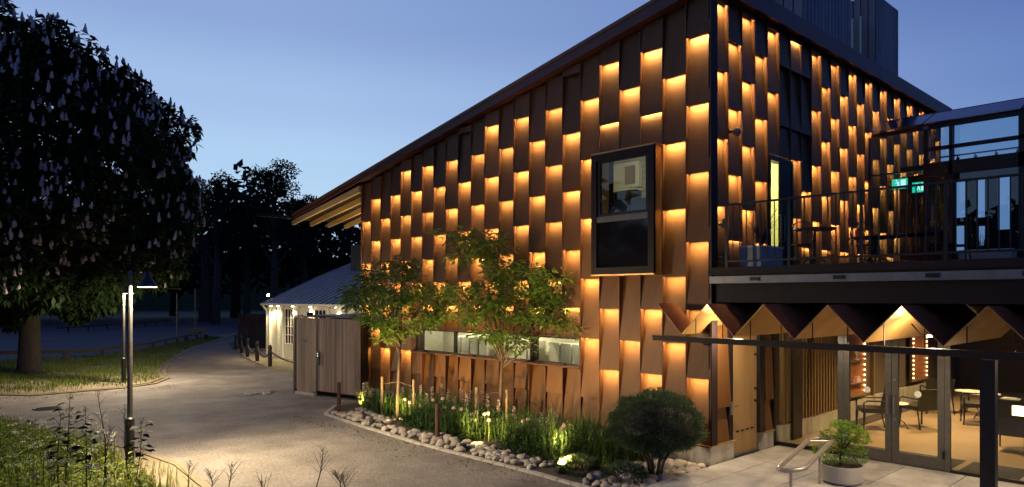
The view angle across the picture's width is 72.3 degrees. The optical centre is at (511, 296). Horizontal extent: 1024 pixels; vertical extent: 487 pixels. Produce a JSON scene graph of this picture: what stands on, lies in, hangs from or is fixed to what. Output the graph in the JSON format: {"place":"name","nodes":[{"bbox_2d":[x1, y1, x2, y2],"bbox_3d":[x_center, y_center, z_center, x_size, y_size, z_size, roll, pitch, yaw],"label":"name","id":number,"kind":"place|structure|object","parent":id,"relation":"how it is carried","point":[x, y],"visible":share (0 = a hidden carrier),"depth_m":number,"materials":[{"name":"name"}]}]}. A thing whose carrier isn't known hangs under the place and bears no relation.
{"place":"outdoors","nodes":[
{"label":"outdoors","id":0,"kind":"place"},
{"bbox_2d":[0,413,198,486],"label":"verge","id":1,"kind":"structure","parent":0,"point":[182,481],"depth_m":11.97,"materials":[{"name":"plant"}]},
{"bbox_2d":[43,410,72,485],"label":"weed","id":2,"kind":"object","parent":1,"relation":"on","point":[59,433],"visible":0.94,"depth_m":10.28,"materials":[{"name":"green plant"}]},
{"bbox_2d":[0,411,117,486],"bbox_3d":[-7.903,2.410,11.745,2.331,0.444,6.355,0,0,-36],"label":"umbel flower","id":3,"kind":"object","parent":1,"relation":"on","point":[54,457],"visible":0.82,"depth_m":10.72,"materials":[{"name":"plant"}]},
{"bbox_2d":[52,393,84,486],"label":"weed","id":4,"kind":"object","parent":1,"relation":"on","point":[69,409],"visible":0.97,"depth_m":10.18,"materials":[{"name":"green plant"}]},
{"bbox_2d":[0,408,157,486],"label":"meadow leaf","id":5,"kind":"object","parent":1,"relation":"on","point":[20,448],"visible":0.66,"depth_m":11.46,"materials":[{"name":"plant"}]},
{"bbox_2d":[67,406,105,486],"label":"weed","id":6,"kind":"object","parent":1,"relation":"on","point":[86,428],"visible":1,"depth_m":10.05,"materials":[{"name":"green plant"}]},
{"bbox_2d":[93,425,115,486],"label":"weed","id":7,"kind":"object","parent":1,"relation":"on","point":[104,466],"visible":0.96,"depth_m":10.25,"materials":[{"name":"green plant"}]},
{"bbox_2d":[92,390,118,486],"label":"weed","id":8,"kind":"object","parent":1,"relation":"on","point":[103,433],"visible":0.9,"depth_m":10.45,"materials":[{"name":"green plant"}]},
{"bbox_2d":[114,404,140,485],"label":"weed","id":9,"kind":"object","parent":1,"relation":"on","point":[124,436],"visible":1,"depth_m":10.57,"materials":[{"name":"green plant"}]},
{"bbox_2d":[122,418,156,474],"bbox_3d":[-5.798,2.433,10.899,0.462,1.096,0.477,0,0,-19],"label":"weed","id":10,"kind":"object","parent":1,"relation":"on","point":[140,430],"visible":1,"depth_m":10.91,"materials":[{"name":"green plant"}]},
{"bbox_2d":[125,271,157,467],"bbox_3d":[-6.440,1.275,12.167,0.524,3.450,0.326,0,0,-16],"label":"street lamp","id":11,"kind":"object","parent":1,"relation":"on","point":[147,281],"visible":0.97,"depth_m":12.16,"materials":[{"name":"white"}]},
{"bbox_2d":[180,460,195,484],"bbox_3d":[-4.883,2.736,10.648,0.321,0.491,0.261,0,0,32],"label":"weed","id":12,"kind":"object","parent":1,"relation":"on","point":[190,465],"visible":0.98,"depth_m":10.66,"materials":[{"name":"beige plant"}]},
{"bbox_2d":[0,333,237,393],"bbox_3d":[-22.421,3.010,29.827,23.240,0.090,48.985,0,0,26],"label":"grass verge","id":13,"kind":"object","parent":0,"point":[100,384],"depth_m":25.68,"materials":[{"name":"plant"}]},
{"bbox_2d":[0,349,85,359],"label":"log rail","id":14,"kind":"object","parent":13,"relation":"on","point":[64,352],"visible":0.54,"depth_m":32.81,"materials":[{"name":"brown wood"}]},
{"bbox_2d":[0,0,209,374],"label":"chestnut tree","id":15,"kind":"object","parent":13,"relation":"on","point":[55,262],"visible":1,"depth_m":24.24,"materials":[{"name":"green plant"}]},
{"bbox_2d":[121,285,133,382],"bbox_3d":[-13.209,1.305,24.041,0.459,3.390,0.326,0,0,2],"label":"street lamp","id":16,"kind":"object","parent":13,"relation":"on","point":[123,369],"visible":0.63,"depth_m":24.09,"materials":[{"name":"white"}]},
{"bbox_2d":[86,332,201,355],"bbox_3d":[-20.797,2.755,41.671,0.960,0.490,16.916,0,0,-7],"label":"log rail","id":17,"kind":"object","parent":13,"relation":"on","point":[102,349],"visible":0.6,"depth_m":38.40,"materials":[{"name":"brown wood"}]},
{"bbox_2d":[175,293,177,335],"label":"lamp post","id":18,"kind":"object","parent":13,"relation":"on","point":[176,312],"visible":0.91,"depth_m":44.21,"materials":[{"name":"metal"}]},
{"bbox_2d":[182,327,207,340],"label":"park bench","id":19,"kind":"object","parent":13,"relation":"on","point":[193,330],"visible":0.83,"depth_m":47.41,"materials":[{"name":"brown wood"}]},
{"bbox_2d":[0,314,261,360],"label":"plaza","id":20,"kind":"structure","parent":0,"point":[53,337],"depth_m":57.06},
{"bbox_2d":[169,283,176,315],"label":"bare tree","id":21,"kind":"object","parent":20,"relation":"on","point":[172,309],"visible":0.45,"depth_m":109.53,"materials":[{"name":"black plant"}]},
{"bbox_2d":[194,288,195,336],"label":"lamp post","id":22,"kind":"object","parent":20,"relation":"on","point":[194,309],"visible":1,"depth_m":52.27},
{"bbox_2d":[190,169,250,323],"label":"park tree","id":23,"kind":"object","parent":20,"relation":"on","point":[220,234],"visible":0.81,"depth_m":75.77,"materials":[{"name":"green plant"}]},
{"bbox_2d":[220,197,270,321],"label":"park tree","id":24,"kind":"object","parent":20,"relation":"on","point":[265,266],"visible":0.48,"depth_m":83.77,"materials":[{"name":"green plant"}]},
{"bbox_2d":[40,310,265,348],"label":"ground","id":25,"kind":"structure","parent":0,"point":[182,312],"depth_m":124.86,"materials":[{"name":"black"}]},
{"bbox_2d":[278,194,330,283],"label":"park tree","id":26,"kind":"object","parent":25,"relation":"on","point":[304,271],"visible":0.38,"depth_m":85.79,"materials":[{"name":"green plant"}]},
{"bbox_2d":[160,325,267,373],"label":"gravel path","id":27,"kind":"structure","parent":0,"point":[218,355],"depth_m":32.84,"materials":[{"name":"gravel"}]},
{"bbox_2d":[227,158,318,298],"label":"park tree","id":28,"kind":"object","parent":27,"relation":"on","point":[277,188],"visible":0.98,"depth_m":75.53,"materials":[{"name":"green plant"}]},
{"bbox_2d":[107,255,346,310],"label":"hill","id":29,"kind":"structure","parent":0,"point":[149,302],"depth_m":155.43,"materials":[{"name":"plant"}]},
{"bbox_2d":[9,158,360,299],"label":"woodland","id":30,"kind":"object","parent":29,"relation":"on","point":[338,246],"visible":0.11,"depth_m":92.81,"materials":[{"name":"green plant"}]},
{"bbox_2d":[225,459,240,486],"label":"weed","id":31,"kind":"object","parent":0,"point":[231,470],"visible":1,"depth_m":10.59,"materials":[{"name":"beige plant"}]},
{"bbox_2d":[232,348,292,372],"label":"yard path","id":32,"kind":"structure","parent":0,"point":[281,364],"depth_m":32.05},
{"bbox_2d":[234,333,237,349],"bbox_3d":[-15.450,2.522,39.227,0.180,0.955,0.180,0,0,-43],"label":"bollard","id":33,"kind":"object","parent":32,"relation":"on","point":[235,343],"visible":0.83,"depth_m":39.16,"materials":[{"name":"black metal"}]},
{"bbox_2d":[238,313,265,347],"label":"board fence","id":34,"kind":"object","parent":32,"relation":"on","point":[255,327],"visible":0.34,"depth_m":41.05,"materials":[{"name":"brown wood"}]},
{"bbox_2d":[255,341,258,360],"bbox_3d":[-11.724,2.522,32.259,0.180,0.955,0.180,0,0,-43],"label":"bollard","id":35,"kind":"object","parent":32,"relation":"on","point":[256,351],"visible":1,"depth_m":32.20,"materials":[{"name":"wood"}]},
{"bbox_2d":[268,345,271,366],"bbox_3d":[-10.271,2.522,29.756,0.180,0.955,0.180,0,0,-43],"label":"bollard","id":36,"kind":"object","parent":32,"relation":"on","point":[269,356],"visible":0.85,"depth_m":29.69,"materials":[{"name":"wood"}]},
{"bbox_2d":[260,244,360,359],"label":"white building","id":37,"kind":"structure","parent":32,"relation":"on","point":[316,295],"depth_m":33.27,"materials":[{"name":"beige paint"}]},
{"bbox_2d":[284,308,294,344],"bbox_3d":[-10.414,1.400,32.849,0.096,1.700,0.970,0,0,-43],"label":"window","id":38,"kind":"structure","parent":37,"relation":"in","point":[289,313],"depth_m":32.94,"materials":[{"name":"white glass"}]},
{"bbox_2d":[314,309,325,317],"bbox_3d":[-8.349,1.400,30.639,0.096,1.700,1.120,0,0,-43],"label":"window","id":39,"kind":"structure","parent":37,"relation":"in","point":[316,311],"depth_m":30.74,"materials":[{"name":"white glass"}]},
{"bbox_2d":[0,342,765,486],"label":"road","id":40,"kind":"structure","parent":0,"point":[202,420],"depth_m":15.13,"materials":[{"name":"asphalt"}]},
{"bbox_2d":[32,406,62,410],"bbox_3d":[-12.427,2.990,18.756,0.680,0.020,0.680,0,0,-43],"label":"manhole cover","id":41,"kind":"object","parent":40,"relation":"on","point":[47,408],"visible":0.99,"depth_m":18.68,"materials":[{"name":"black metal"}]},
{"bbox_2d":[0,364,169,395],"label":"verge edging","id":42,"kind":"object","parent":40,"relation":"on","point":[164,372],"visible":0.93,"depth_m":22.46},
{"bbox_2d":[1,418,210,486],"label":"verge edging","id":43,"kind":"object","parent":40,"relation":"on","point":[199,481],"visible":0.47,"depth_m":12.55,"materials":[{"name":"stone"}]},
{"bbox_2d":[205,468,224,486],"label":"weed","id":44,"kind":"object","parent":43,"relation":"on","point":[209,475],"visible":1,"depth_m":10.60,"materials":[{"name":"beige plant"}]},
{"bbox_2d":[233,390,282,396],"bbox_3d":[-7.833,3.002,21.595,1.400,0.128,0.854,0,0,-43],"label":"cobble patch","id":45,"kind":"object","parent":40,"relation":"on","point":[267,392],"visible":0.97,"depth_m":21.45,"materials":[{"name":"stone"}]},
{"bbox_2d":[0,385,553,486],"bbox_3d":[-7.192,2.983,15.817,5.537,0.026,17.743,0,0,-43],"label":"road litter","id":46,"kind":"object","parent":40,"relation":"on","point":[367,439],"visible":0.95,"depth_m":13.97,"materials":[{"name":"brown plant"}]},
{"bbox_2d":[312,447,332,486],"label":"weed","id":47,"kind":"object","parent":40,"relation":"on","point":[321,469],"visible":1,"depth_m":10.73,"materials":[{"name":"brown plant"}]},
{"bbox_2d":[293,314,370,397],"bbox_3d":[-4.650,1.795,22.114,3.109,2.430,3.150,0,0,37],"label":"timber enclosure","id":48,"kind":"object","parent":40,"relation":"on","point":[330,351],"visible":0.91,"depth_m":20.84,"materials":[{"name":"brown wood"}]},
{"bbox_2d":[297,318,315,391],"bbox_3d":[-6.317,1.780,21.495,0.028,2.240,0.888,0,0,-53],"label":"door","id":49,"kind":"structure","parent":48,"relation":"in","point":[305,326],"depth_m":21.46,"materials":[{"name":"wood"}]},
{"bbox_2d":[325,466,355,486],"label":"weed","id":50,"kind":"object","parent":40,"relation":"on","point":[340,485],"visible":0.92,"depth_m":10.60,"materials":[{"name":"brown plant"}]},
{"bbox_2d":[331,468,356,486],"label":"weed","id":51,"kind":"object","parent":40,"relation":"on","point":[343,478],"visible":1,"depth_m":10.52,"materials":[{"name":"brown plant"}]},
{"bbox_2d":[324,402,705,486],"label":"planting bed","id":52,"kind":"object","parent":40,"relation":"on","point":[485,450],"visible":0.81,"depth_m":12.96,"materials":[{"name":"stone"}]},
{"bbox_2d":[337,382,340,410],"bbox_3d":[-4.508,2.618,18.256,0.097,0.765,0.097,0,0,-43],"label":"bollard","id":53,"kind":"object","parent":52,"relation":"on","point":[338,396],"visible":0.87,"depth_m":18.21,"materials":[{"name":"metal"}]},
{"bbox_2d":[341,380,378,407],"bbox_3d":[-3.817,2.557,18.366,1.536,0.826,1.133,0,0,-4],"label":"strap leaf plant","id":54,"kind":"object","parent":52,"relation":"on","point":[364,399],"visible":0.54,"depth_m":18.33,"materials":[{"name":"plant"}]},
{"bbox_2d":[333,254,460,418],"bbox_3d":[-2.822,0.991,17.269,2.841,4.020,2.739,0,0,-43],"label":"young tree","id":55,"kind":"object","parent":52,"relation":"on","point":[381,320],"visible":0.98,"depth_m":16.91,"materials":[{"name":"green plant"}]},
{"bbox_2d":[381,377,414,414],"bbox_3d":[-2.782,2.490,17.020,1.093,1.020,0.076,0,0,33],"label":"tree stake","id":56,"kind":"object","parent":52,"relation":"on","point":[382,383],"visible":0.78,"depth_m":17.28,"materials":[{"name":"brown wood"}]},
{"bbox_2d":[435,403,439,436],"bbox_3d":[-1.554,2.618,14.625,0.097,0.765,0.097,0,0,-43],"label":"bollard","id":57,"kind":"object","parent":52,"relation":"on","point":[437,419],"visible":0.79,"depth_m":14.58,"materials":[{"name":"wood"}]},
{"bbox_2d":[475,387,507,422],"bbox_3d":[-0.390,2.490,15.166,0.858,1.020,0.267,0,0,32],"label":"tree stake","id":58,"kind":"object","parent":52,"relation":"on","point":[477,395],"visible":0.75,"depth_m":15.20,"materials":[{"name":"brown wood"}]},
{"bbox_2d":[361,382,646,466],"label":"flower bed plants","id":59,"kind":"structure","parent":52,"relation":"on","point":[449,406],"depth_m":14.52,"materials":[{"name":"green plant"}]},
{"bbox_2d":[426,225,587,421],"bbox_3d":[0.015,0.736,15.190,3.940,4.530,2.287,0,0,10],"label":"young tree","id":60,"kind":"object","parent":52,"relation":"on","point":[494,338],"visible":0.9,"depth_m":15.09,"materials":[{"name":"green plant"}]},
{"bbox_2d":[365,390,652,461],"bbox_3d":[-0.796,2.668,15.242,1.849,0.613,8.269,0,0,-43],"label":"ground cover","id":61,"kind":"object","parent":52,"relation":"on","point":[528,451],"visible":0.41,"depth_m":13.66,"materials":[{"name":"green plant"}]},
{"bbox_2d":[509,404,578,440],"bbox_3d":[0.738,2.488,13.539,1.564,0.963,1.602,0,0,28],"label":"strap leaf plant","id":62,"kind":"object","parent":52,"relation":"on","point":[548,420],"visible":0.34,"depth_m":13.40,"materials":[{"name":"plant"}]},
{"bbox_2d":[555,451,602,476],"bbox_3d":[1.134,2.879,11.852,0.820,0.485,0.850,0,0,-43],"label":"juniper","id":63,"kind":"object","parent":52,"relation":"on","point":[579,459],"visible":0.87,"depth_m":11.74,"materials":[{"name":"green plant"}]},
{"bbox_2d":[555,409,611,454],"bbox_3d":[1.452,2.491,13.214,1.858,0.957,1.684,0,0,-43],"label":"strap leaf plant","id":64,"kind":"object","parent":52,"relation":"on","point":[583,424],"visible":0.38,"depth_m":13.20,"materials":[{"name":"plant"}]},
{"bbox_2d":[599,459,649,483],"bbox_3d":[1.824,2.881,11.336,0.836,0.489,0.827,0,0,-43],"label":"juniper","id":65,"kind":"object","parent":52,"relation":"on","point":[623,467],"visible":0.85,"depth_m":11.22,"materials":[{"name":"green plant"}]},
{"bbox_2d":[602,386,710,475],"bbox_3d":[2.359,2.232,11.508,1.766,1.549,1.768,0,0,-43],"label":"clipped pine","id":66,"kind":"object","parent":52,"relation":"on","point":[668,422],"visible":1,"depth_m":11.05,"materials":[{"name":"green plant"}]},
{"bbox_2d":[257,0,1023,486],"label":"theatre building","id":67,"kind":"structure","parent":40,"relation":"on","point":[699,108],"depth_m":14.01,"materials":[{"name":"wood"}]},
{"bbox_2d":[453,336,465,352],"bbox_3d":[-1.376,1.508,18.932,0.300,0.875,0.310,0,0,-43],"label":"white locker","id":68,"kind":"object","parent":67,"relation":"on","point":[459,344],"visible":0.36,"depth_m":18.74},
{"bbox_2d":[462,336,473,353],"bbox_3d":[-1.130,1.508,18.669,0.300,0.875,0.310,0,0,-43],"label":"white locker","id":69,"kind":"object","parent":67,"relation":"on","point":[465,345],"visible":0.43,"depth_m":18.56,"materials":[{"name":"metal"}]},
{"bbox_2d":[470,337,484,354],"bbox_3d":[-0.884,1.508,18.405,0.300,0.875,0.310,0,0,-43],"label":"white locker","id":70,"kind":"object","parent":67,"relation":"on","point":[474,347],"visible":0.29,"depth_m":18.29,"materials":[{"name":"metal"}]},
{"bbox_2d":[479,338,495,355],"bbox_3d":[-0.638,1.508,18.142,0.300,0.875,0.310,0,0,-43],"label":"white locker","id":71,"kind":"object","parent":67,"relation":"on","point":[484,349],"visible":0.21,"depth_m":18.02,"materials":[{"name":"metal"}]},
{"bbox_2d":[410,327,579,368],"bbox_3d":[-0.564,1.152,16.627,0.300,0.665,5.994,0,0,-43],"label":"ribbon window","id":72,"kind":"structure","parent":67,"relation":"in","point":[415,342],"depth_m":16.46,"materials":[{"name":"metal"}]},
{"bbox_2d":[517,340,528,358],"bbox_3d":[0.345,1.508,17.090,0.300,0.875,0.310,0,0,-43],"label":"white locker","id":73,"kind":"object","parent":67,"relation":"on","point":[524,355],"visible":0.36,"depth_m":16.94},
{"bbox_2d":[528,341,545,360],"bbox_3d":[0.590,1.508,16.827,0.300,0.875,0.310,0,0,-43],"label":"white locker","id":74,"kind":"object","parent":67,"relation":"on","point":[542,352],"visible":0.29,"depth_m":16.77,"materials":[{"name":"metal"}]},
{"bbox_2d":[549,342,565,361],"bbox_3d":[1.082,1.508,16.301,0.300,0.875,0.310,0,0,-43],"label":"white locker","id":75,"kind":"object","parent":67,"relation":"on","point":[554,351],"visible":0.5,"depth_m":16.19,"materials":[{"name":"metal"}]},
{"bbox_2d":[561,343,578,362],"bbox_3d":[1.328,1.508,16.038,0.300,0.875,0.310,0,0,-43],"label":"white locker","id":76,"kind":"object","parent":67,"relation":"on","point":[566,352],"visible":0.43,"depth_m":15.91,"materials":[{"name":"metal"}]},
{"bbox_2d":[572,344,578,363],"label":"white locker","id":77,"kind":"object","parent":67,"relation":"on","point":[575,353],"visible":0.21,"depth_m":15.72,"materials":[{"name":"metal"}]},
{"bbox_2d":[608,200,627,212],"bbox_3d":[2.077,-1.708,13.625,0.200,0.305,0.440,0,0,-43],"label":"monitor","id":78,"kind":"object","parent":67,"relation":"on","point":[617,206],"visible":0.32,"depth_m":13.58,"materials":[{"name":"black plastic"}]},
{"bbox_2d":[591,142,661,276],"bbox_3d":[2.252,-1.600,13.442,0.514,2.400,1.493,0,0,-43],"label":"box window","id":79,"kind":"structure","parent":67,"relation":"in","point":[622,244],"depth_m":13.21,"materials":[{"name":"black metal"}]},
{"bbox_2d":[614,161,641,189],"bbox_3d":[2.894,-3.035,17.591,0.170,0.630,0.780,0,0,-43],"label":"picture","id":80,"kind":"object","parent":67,"relation":"attached to","point":[628,175],"depth_m":17.48,"materials":[{"name":"paper"}]},
{"bbox_2d":[613,187,642,219],"bbox_3d":[2.832,-2.185,17.533,0.340,0.970,0.820,0,0,-43],"label":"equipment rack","id":81,"kind":"object","parent":67,"relation":"attached to","point":[627,194],"visible":0.31,"depth_m":17.34,"materials":[{"name":"black metal"}]},
{"bbox_2d":[626,197,645,210],"bbox_3d":[2.385,-1.708,13.296,0.200,0.305,0.440,0,0,-43],"label":"monitor","id":82,"kind":"object","parent":67,"relation":"on","point":[637,204],"visible":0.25,"depth_m":13.26,"materials":[{"name":"black plastic"}]},
{"bbox_2d":[730,335,756,453],"bbox_3d":[4.325,1.780,13.036,1.080,2.240,0.190,0,0,-43],"label":"side door","id":83,"kind":"structure","parent":67,"relation":"in","point":[743,408],"depth_m":13.12,"materials":[{"name":"brown wood"}]},
{"bbox_2d":[738,245,783,266],"bbox_3d":[4.405,-0.692,12.379,0.830,0.377,0.430,0,0,-43],"label":"planter box","id":84,"kind":"object","parent":67,"relation":"on","point":[757,254],"visible":0.75,"depth_m":12.14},
{"bbox_2d":[740,205,783,244],"bbox_3d":[4.388,-1.224,12.414,0.840,0.734,0.696,0,0,-14],"label":"bare shrub","id":85,"kind":"object","parent":84,"relation":"on","point":[763,238],"visible":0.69,"depth_m":12.37,"materials":[{"name":"plant"}]},
{"bbox_2d":[791,221,813,264],"bbox_3d":[5.422,-0.964,13.063,0.441,0.932,0.438,0,0,17],"label":"cafe chair","id":86,"kind":"object","parent":67,"relation":"on","point":[802,245],"visible":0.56,"depth_m":13.14,"materials":[{"name":"black metal"}]},
{"bbox_2d":[793,227,834,264],"bbox_3d":[5.438,-0.856,12.591,0.740,0.727,0.740,0,0,-43],"label":"round table","id":87,"kind":"object","parent":67,"relation":"on","point":[815,229],"visible":0.68,"depth_m":12.57,"materials":[{"name":"black metal"}]},
{"bbox_2d":[851,334,866,397],"bbox_3d":[8.049,1.375,16.425,1.270,1.950,0.082,0,0,-43],"label":"vanity mirror","id":88,"kind":"object","parent":67,"relation":"attached to","point":[858,368],"visible":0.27,"depth_m":16.56,"materials":[{"name":"orange mirror"}]},
{"bbox_2d":[850,222,880,262],"bbox_3d":[6.658,-0.964,13.128,0.440,0.932,0.438,0,0,-3],"label":"cafe chair","id":89,"kind":"object","parent":67,"relation":"on","point":[866,245],"visible":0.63,"depth_m":13.25,"materials":[{"name":"black metal"}]},
{"bbox_2d":[843,334,891,461],"bbox_3d":[6.355,1.745,12.558,0.137,2.310,0.810,0,0,-43],"label":"entrance door","id":90,"kind":"structure","parent":67,"relation":"in","point":[879,454],"depth_m":12.44,"materials":[{"name":"grey metal"}]},
{"bbox_2d":[714,173,1023,266],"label":"terrace railing","id":91,"kind":"object","parent":67,"relation":"on","point":[861,255],"visible":0.98,"depth_m":10.33,"materials":[{"name":"black metal"}]},
{"bbox_2d":[855,388,884,429],"bbox_3d":[7.959,2.476,15.361,0.666,0.884,0.652,0,0,12],"label":"lobby chair","id":92,"kind":"object","parent":67,"relation":"on","point":[864,409],"visible":0.73,"depth_m":15.31,"materials":[{"name":"black leather"}]},
{"bbox_2d":[849,235,902,262],"bbox_3d":[6.459,-0.776,12.450,0.860,0.567,0.860,0,0,-43],"label":"round table","id":93,"kind":"object","parent":67,"relation":"on","point":[875,237],"visible":0.72,"depth_m":12.42,"materials":[{"name":"black metal"}]},
{"bbox_2d":[851,394,956,427],"bbox_3d":[10.258,2.907,18.272,7.700,0.014,0.360,0,0,-43],"label":"lobby gravel strip","id":94,"kind":"object","parent":67,"relation":"on","point":[873,418],"visible":0.29,"depth_m":16.67,"materials":[{"name":"stone"}]},
{"bbox_2d":[899,389,936,429],"bbox_3d":[9.129,2.476,15.630,0.651,0.884,0.665,0,0,-13],"label":"lobby chair","id":95,"kind":"object","parent":67,"relation":"on","point":[927,400],"visible":0.8,"depth_m":15.36,"materials":[{"name":"black leather"}]},
{"bbox_2d":[892,336,944,470],"bbox_3d":[6.920,1.745,11.953,0.137,2.310,0.825,0,0,-43],"label":"entrance door","id":96,"kind":"structure","parent":67,"relation":"in","point":[931,462],"depth_m":11.91,"materials":[{"name":"grey metal"}]},
{"bbox_2d":[910,337,927,381],"bbox_3d":[11.337,1.390,19.497,1.370,1.880,0.082,0,0,-43],"label":"vanity mirror","id":97,"kind":"object","parent":67,"relation":"attached to","point":[918,367],"visible":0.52,"depth_m":19.45,"materials":[{"name":"orange mirror"}]},
{"bbox_2d":[920,379,954,414],"bbox_3d":[10.651,2.476,17.559,0.651,0.884,0.665,0,0,17],"label":"lobby chair","id":98,"kind":"object","parent":67,"relation":"on","point":[931,383],"visible":0.41,"depth_m":17.30,"materials":[{"name":"black leather"}]},
{"bbox_2d":[868,97,1023,261],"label":"glass link","id":99,"kind":"object","parent":67,"relation":"on","point":[975,166],"visible":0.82,"depth_m":16.77,"materials":[{"name":"black metal"}]},
{"bbox_2d":[948,219,975,259],"bbox_3d":[8.402,-0.965,13.154,0.442,0.933,0.437,0,0,-43],"label":"cafe chair","id":100,"kind":"object","parent":67,"relation":"on","point":[968,244],"visible":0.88,"depth_m":13.06,"materials":[{"name":"black metal"}]},
{"bbox_2d":[954,389,979,412],"bbox_3d":[11.481,2.643,17.622,0.620,0.557,0.620,0,0,-43],"label":"round table","id":101,"kind":"object","parent":67,"relation":"on","point":[963,390],"visible":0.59,"depth_m":17.64,"materials":[{"name":"white metal"}]},
{"bbox_2d":[960,392,979,424],"bbox_3d":[10.666,2.476,16.033,0.665,0.884,0.652,0,0,27],"label":"lobby chair","id":102,"kind":"object","parent":67,"relation":"on","point":[964,403],"visible":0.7,"depth_m":15.90,"materials":[{"name":"black leather"}]},
{"bbox_2d":[958,248,1016,258],"bbox_3d":[10.172,-0.751,14.995,0.530,0.497,0.980,0,0,-43],"label":"planter box","id":103,"kind":"object","parent":67,"relation":"on","point":[1010,254],"visible":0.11,"depth_m":14.77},
{"bbox_2d":[960,232,1019,249],"bbox_3d":[10.185,-1.227,15.011,0.871,0.473,1.424,0,0,-43],"label":"dark grass plant","id":104,"kind":"object","parent":67,"relation":"on","point":[992,245],"depth_m":14.93,"materials":[{"name":"green plant"}]},
{"bbox_2d":[998,395,1023,445],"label":"reception counter","id":105,"kind":"object","parent":67,"relation":"on","point":[1011,418],"visible":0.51,"depth_m":13.03,"materials":[{"name":"black leather"}]},
{"bbox_2d":[0,0,1023,256],"label":"sky","id":106,"kind":"structure","parent":0,"point":[331,89],"materials":[{"name":"blue"}]},
{"bbox_2d":[644,445,1023,486],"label":"entrance paving","id":107,"kind":"structure","parent":0,"point":[757,469],"depth_m":11.38,"materials":[{"name":"stone"}]},
{"bbox_2d":[776,436,834,486],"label":"handrail","id":108,"kind":"object","parent":107,"relation":"on","point":[798,449],"visible":0.99,"depth_m":10.41,"materials":[{"name":"metal"}]},
{"bbox_2d":[821,459,864,485],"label":"plant pot","id":109,"kind":"object","parent":107,"relation":"on","point":[850,473],"visible":0.93,"depth_m":10.78,"materials":[{"name":"concrete"}]},
{"bbox_2d":[812,418,872,465],"bbox_3d":[5.173,2.296,10.959,0.848,0.816,0.800,0,0,-43],"label":"dwarf maple","id":110,"kind":"object","parent":109,"relation":"on","point":[844,447],"visible":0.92,"depth_m":10.94,"materials":[{"name":"green plant"}]},
{"bbox_2d":[1000,397,1021,400],"bbox_3d":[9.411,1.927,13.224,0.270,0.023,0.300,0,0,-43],"label":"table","id":111,"kind":"object","parent":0,"point":[1011,398],"visible":1,"depth_m":13.17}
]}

